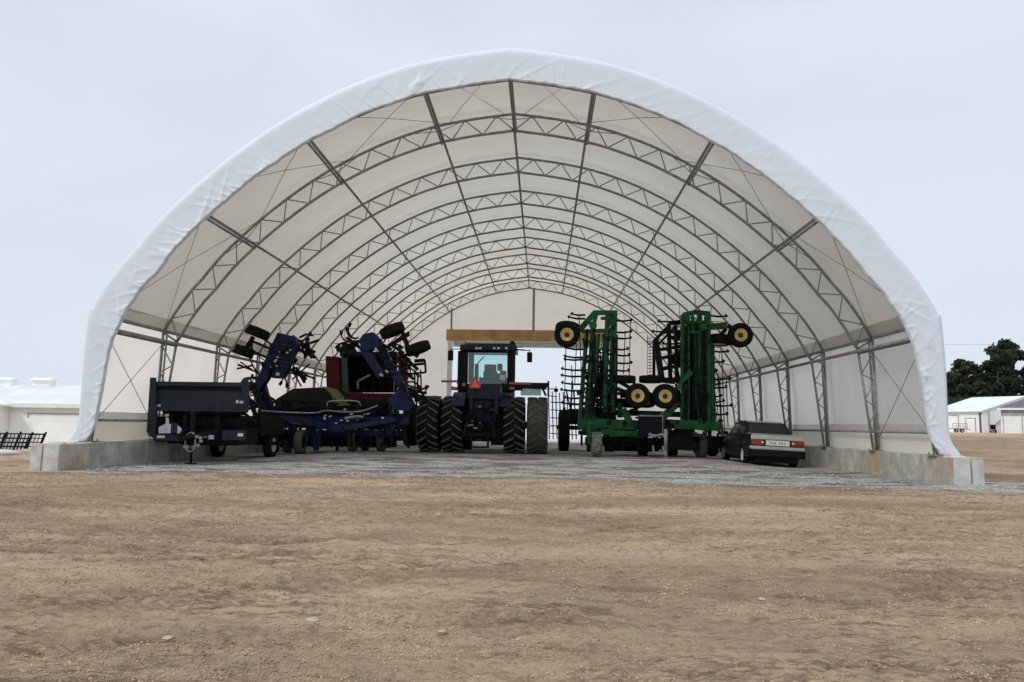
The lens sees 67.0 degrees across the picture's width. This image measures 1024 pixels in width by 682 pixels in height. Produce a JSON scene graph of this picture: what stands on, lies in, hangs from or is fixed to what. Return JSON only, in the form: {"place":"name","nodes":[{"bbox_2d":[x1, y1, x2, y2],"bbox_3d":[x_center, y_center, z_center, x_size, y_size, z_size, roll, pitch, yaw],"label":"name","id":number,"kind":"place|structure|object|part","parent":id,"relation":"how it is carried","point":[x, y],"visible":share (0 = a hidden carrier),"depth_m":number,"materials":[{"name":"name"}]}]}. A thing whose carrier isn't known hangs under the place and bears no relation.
{"place":"outdoors","nodes":[
{"label":"outdoors","id":0,"kind":"place"},
{"bbox_2d":[0,449,21,454],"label":"plastic pipe","id":1,"kind":"object","parent":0,"point":[6,452],"visible":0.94,"depth_m":24.79,"materials":[{"name":"white plastic"}]},
{"bbox_2d":[274,386,349,451],"bbox_3d":[-7.916,3.054,30.170,2.895,2.512,1.700,1,-6,2],"label":"seed hopper","id":2,"kind":"object","parent":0,"point":[325,394],"visible":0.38,"depth_m":29.48,"materials":[{"name":"paint"}]},
{"bbox_2d":[0,426,1023,681],"bbox_3d":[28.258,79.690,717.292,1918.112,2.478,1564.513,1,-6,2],"label":"ground","id":3,"kind":"structure","parent":0,"point":[716,634],"depth_m":6.26,"materials":[{"name":"brown soil"}]},
{"bbox_2d":[0,431,46,449],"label":"feeder rack","id":4,"kind":"object","parent":3,"relation":"on","point":[5,437],"visible":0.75,"depth_m":40.71,"materials":[{"name":"metal"}]},
{"bbox_2d":[0,377,110,449],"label":"white shed","id":5,"kind":"structure","parent":3,"relation":"on","point":[47,405],"depth_m":56.07,"materials":[{"name":"metal"}]},
{"bbox_2d":[8,412,78,449],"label":"sliding door","id":6,"kind":"structure","parent":5,"relation":"in","point":[58,427],"depth_m":55.97,"materials":[{"name":"white metal"}]},
{"bbox_2d":[29,442,90,470],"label":"concrete block","id":7,"kind":"structure","parent":3,"relation":"on","point":[56,456],"depth_m":17.11,"materials":[{"name":"grey concrete"}]},
{"bbox_2d":[65,441,119,467],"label":"concrete block","id":8,"kind":"structure","parent":3,"relation":"on","point":[104,453],"depth_m":18.82,"materials":[{"name":"grey concrete"}]},
{"bbox_2d":[67,48,960,455],"bbox_3d":[0.448,-0.517,33.124,20.840,10.297,29.641,1,-6,2],"label":"fabric shelter","id":9,"kind":"object","parent":8,"relation":"on","point":[525,198],"visible":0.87,"depth_m":23.79,"materials":[{"name":"fabric"}]},
{"bbox_2d":[453,341,609,348],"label":"rolled door","id":10,"kind":"structure","parent":9,"relation":"in","point":[525,344],"depth_m":47.56,"materials":[{"name":"white metal"}]},
{"bbox_2d":[111,440,145,464],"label":"concrete block","id":11,"kind":"structure","parent":3,"relation":"on","point":[132,451],"depth_m":20.12,"materials":[{"name":"grey concrete"}]},
{"bbox_2d":[139,439,169,462],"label":"concrete block","id":12,"kind":"structure","parent":3,"relation":"on","point":[157,451],"depth_m":21.38,"materials":[{"name":"grey concrete"}]},
{"bbox_2d":[162,635,172,640],"bbox_3d":[-1.811,1.564,4.069,0.057,0.025,0.045,1,-6,2],"label":"stone","id":13,"kind":"object","parent":3,"relation":"on","point":[167,637],"visible":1,"depth_m":4.06,"materials":[{"name":"beige stone"}]},
{"bbox_2d":[169,443,189,459],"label":"concrete block","id":14,"kind":"structure","parent":3,"relation":"on","point":[178,451],"depth_m":22.61,"materials":[{"name":"grey concrete"}]},
{"bbox_2d":[189,445,207,457],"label":"concrete block","id":15,"kind":"structure","parent":3,"relation":"on","point":[200,451],"depth_m":24.12,"materials":[{"name":"grey concrete"}]},
{"bbox_2d":[147,377,283,463],"bbox_3d":[-8.396,2.356,23.012,2.831,2.339,6.030,1,-6,2],"label":"dump trailer","id":16,"kind":"object","parent":3,"relation":"on","point":[205,413],"visible":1,"depth_m":21.12,"materials":[{"name":"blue metal"}]},
{"bbox_2d":[208,445,224,456],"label":"concrete block","id":17,"kind":"structure","parent":3,"relation":"on","point":[209,454],"depth_m":24.74,"materials":[{"name":"grey concrete"}]},
{"bbox_2d":[225,445,239,454],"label":"concrete block","id":18,"kind":"structure","parent":3,"relation":"on","point":[232,449],"depth_m":26.58,"materials":[{"name":"grey concrete"}]},
{"bbox_2d":[240,445,253,453],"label":"concrete block","id":19,"kind":"structure","parent":3,"relation":"on","point":[246,449],"depth_m":27.82,"materials":[{"name":"grey concrete"}]},
{"bbox_2d":[254,445,262,451],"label":"concrete block","id":20,"kind":"structure","parent":3,"relation":"on","point":[258,448],"depth_m":29.02,"materials":[{"name":"grey concrete"}]},
{"bbox_2d":[307,617,319,621],"bbox_3d":[-1.147,1.615,4.470,0.085,0.035,0.068,1,-6,2],"label":"stone","id":21,"kind":"object","parent":3,"relation":"on","point":[312,619],"visible":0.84,"depth_m":4.45,"materials":[{"name":"beige stone"}]},
{"bbox_2d":[232,322,430,453],"bbox_3d":[-6.469,1.718,28.099,7.246,4.762,3.530,1,-6,2],"label":"folded cultivator","id":22,"kind":"object","parent":3,"relation":"on","point":[280,357],"visible":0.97,"depth_m":27.27,"materials":[{"name":"blue paint"}]},
{"bbox_2d":[326,347,418,447],"bbox_3d":[-6.054,2.584,34.864,3.530,4.275,5.350,1,-6,2],"label":"combine harvester","id":23,"kind":"object","parent":3,"relation":"on","point":[351,376],"visible":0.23,"depth_m":33.61,"materials":[{"name":"red paint"}]},
{"bbox_2d":[438,629,446,633],"bbox_3d":[-0.385,1.609,4.287,0.055,0.022,0.039,1,-6,2],"label":"stone","id":24,"kind":"object","parent":3,"relation":"on","point":[442,631],"visible":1,"depth_m":4.28,"materials":[{"name":"beige stone"}]},
{"bbox_2d":[416,341,557,453],"bbox_3d":[-0.763,2.202,30.746,5.073,4.331,7.500,1,-6,2],"label":"articulated tractor","id":25,"kind":"object","parent":3,"relation":"on","point":[488,407],"visible":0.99,"depth_m":27.75,"materials":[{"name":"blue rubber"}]},
{"bbox_2d":[397,427,586,442],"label":"concrete pad","id":26,"kind":"object","parent":3,"relation":"on","point":[573,440],"depth_m":68.67,"materials":[{"name":"grey concrete"}]},
{"bbox_2d":[548,310,752,458],"bbox_3d":[4.840,1.416,28.046,7.042,5.521,4.436,1,-6,2],"label":"green cultivator","id":27,"kind":"object","parent":3,"relation":"on","point":[691,395],"visible":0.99,"depth_m":27.00,"materials":[{"name":"paint"}]},
{"bbox_2d":[718,420,804,466],"bbox_3d":[8.313,3.426,26.086,2.040,1.432,4.641,3,-6,3],"label":"parked car","id":28,"kind":"object","parent":3,"relation":"on","point":[743,441],"visible":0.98,"depth_m":24.11,"materials":[{"name":"grey paint"}]},
{"bbox_3d":[7.486,3.382,26.554,0.065,0.300,1.150,3,-6,3],"label":"door","id":29,"kind":"part","parent":28,"relation":"part of","materials":[{"name":"black plastic"}]},
{"bbox_3d":[7.672,2.963,26.398,0.131,0.340,0.930,3,-6,3],"label":"side window","id":30,"kind":"part","parent":28,"relation":"part of","materials":[{"name":"black glass"}]},
{"bbox_3d":[7.426,3.273,25.551,0.064,0.300,0.830,3,-6,3],"label":"door","id":31,"kind":"part","parent":28,"relation":"part of","materials":[{"name":"black plastic"}]},
{"bbox_3d":[7.630,2.857,25.520,0.123,0.320,0.700,3,-6,3],"label":"side window","id":32,"kind":"part","parent":28,"relation":"part of","materials":[{"name":"black glass"}]},
{"bbox_3d":[8.277,2.814,24.974,1.320,0.346,0.536,3,-6,3],"label":"rear window","id":33,"kind":"part","parent":28,"relation":"part of","materials":[{"name":"black glass"}]},
{"bbox_2d":[798,445,811,464],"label":"concrete block","id":34,"kind":"structure","parent":3,"relation":"on","point":[807,461],"depth_m":26.21,"materials":[{"name":"grey concrete"}]},
{"bbox_2d":[811,446,824,466],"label":"concrete block","id":35,"kind":"structure","parent":3,"relation":"on","point":[817,455],"depth_m":25.14,"materials":[{"name":"grey concrete"}]},
{"bbox_2d":[825,447,840,469],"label":"concrete block","id":36,"kind":"structure","parent":3,"relation":"on","point":[832,457],"depth_m":23.90,"materials":[{"name":"grey concrete"}]},
{"bbox_2d":[841,448,866,471],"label":"concrete block","id":37,"kind":"structure","parent":3,"relation":"on","point":[849,459],"depth_m":22.51,"materials":[{"name":"grey concrete"}]},
{"bbox_2d":[859,450,878,474],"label":"concrete block","id":38,"kind":"structure","parent":3,"relation":"on","point":[868,462],"depth_m":21.19,"materials":[{"name":"beige concrete"}]},
{"bbox_2d":[879,451,906,476],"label":"concrete block","id":39,"kind":"structure","parent":3,"relation":"on","point":[889,463],"depth_m":19.98,"materials":[{"name":"grey concrete"}]},
{"bbox_2d":[900,453,931,480],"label":"concrete block","id":40,"kind":"structure","parent":3,"relation":"on","point":[913,465],"depth_m":18.64,"materials":[{"name":"grey concrete"}]},
{"bbox_2d":[946,371,961,402],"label":"tree","id":41,"kind":"object","parent":3,"relation":"on","point":[951,386],"visible":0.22,"depth_m":118.75,"materials":[{"name":"green plant"}]},
{"bbox_2d":[926,455,984,484],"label":"concrete block","id":42,"kind":"structure","parent":3,"relation":"on","point":[953,469],"depth_m":16.85,"materials":[{"name":"beige concrete"}]},
{"bbox_2d":[947,396,965,404],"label":"hedge","id":43,"kind":"object","parent":3,"relation":"on","point":[954,400],"visible":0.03,"depth_m":114.32,"materials":[{"name":"green plant"}]},
{"bbox_2d":[949,423,970,431],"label":"flat trailer","id":44,"kind":"object","parent":3,"relation":"on","point":[957,430],"visible":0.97,"depth_m":93.04,"materials":[{"name":"white metal"}]},
{"bbox_2d":[948,370,974,396],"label":"tree","id":45,"kind":"object","parent":3,"relation":"on","point":[969,381],"visible":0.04,"depth_m":128.27,"materials":[{"name":"green plant"}]},
{"bbox_2d":[944,342,993,345],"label":"power line","id":46,"kind":"object","parent":3,"relation":"on","point":[969,344],"visible":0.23,"depth_m":137.64,"materials":[{"name":"metal"}]},
{"bbox_2d":[948,358,996,398],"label":"tree","id":47,"kind":"object","parent":3,"relation":"on","point":[962,366],"visible":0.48,"depth_m":122.52,"materials":[{"name":"green plant"}]},
{"bbox_2d":[968,364,993,384],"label":"tree","id":48,"kind":"object","parent":3,"relation":"on","point":[982,368],"visible":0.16,"depth_m":128.77,"materials":[{"name":"green plant"}]},
{"bbox_2d":[948,396,1023,432],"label":"white barn","id":49,"kind":"structure","parent":3,"relation":"on","point":[979,414],"depth_m":95.40,"materials":[{"name":"grey metal"}]},
{"bbox_2d":[948,415,958,431],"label":"door","id":50,"kind":"structure","parent":49,"relation":"in","point":[952,419],"depth_m":96.78,"materials":[{"name":"white metal"}]},
{"bbox_2d":[965,418,975,432],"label":"door","id":51,"kind":"structure","parent":49,"relation":"in","point":[971,422],"depth_m":94.59,"materials":[{"name":"white metal"}]},
{"bbox_2d":[990,425,996,432],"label":"utility cart","id":52,"kind":"object","parent":3,"relation":"on","point":[993,427],"visible":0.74,"depth_m":93.66,"materials":[{"name":"black metal"}]},
{"bbox_2d":[969,344,1023,396],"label":"tree","id":53,"kind":"object","parent":3,"relation":"on","point":[998,381],"visible":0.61,"depth_m":120.27,"materials":[{"name":"green plant"}]},
{"bbox_2d":[980,338,1023,396],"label":"tree","id":54,"kind":"object","parent":3,"relation":"on","point":[1008,344],"visible":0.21,"depth_m":124.49,"materials":[{"name":"green plant"}]},
{"bbox_2d":[997,399,1023,433],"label":"grey roofed garage","id":55,"kind":"structure","parent":3,"relation":"on","point":[1012,417],"depth_m":86.82,"materials":[{"name":"white metal"}]},
{"bbox_2d":[1002,416,1021,432],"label":"garage door","id":56,"kind":"structure","parent":55,"relation":"in","point":[1011,424],"depth_m":86.76,"materials":[{"name":"white metal"}]},
{"bbox_2d":[1022,416,1023,433],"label":"garage door","id":57,"kind":"structure","parent":55,"relation":"in","point":[1022,416],"depth_m":86.14,"materials":[{"name":"white metal"}]},
{"bbox_2d":[0,0,1023,425],"label":"sky","id":58,"kind":"structure","parent":0,"point":[912,111],"materials":[{"name":"white"}]},
{"bbox_2d":[59,453,1023,494],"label":"gravel","id":59,"kind":"structure","parent":0,"point":[465,475],"depth_m":18.62,"materials":[{"name":"grey gravel"}]},
{"bbox_2d":[557,381,614,450],"bbox_3d":[3.141,3.175,32.688,2.461,2.901,2.725,1,-6,2],"label":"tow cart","id":60,"kind":"object","parent":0,"point":[563,444],"visible":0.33,"depth_m":31.68,"materials":[{"name":"metal"}]},
{"bbox_2d":[694,433,718,455],"bbox_3d":[7.793,4.160,31.051,1.080,0.922,0.431,-2,-7,26],"label":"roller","id":61,"kind":"object","parent":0,"point":[712,452],"visible":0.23,"depth_m":30.84,"materials":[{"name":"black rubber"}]}
]}

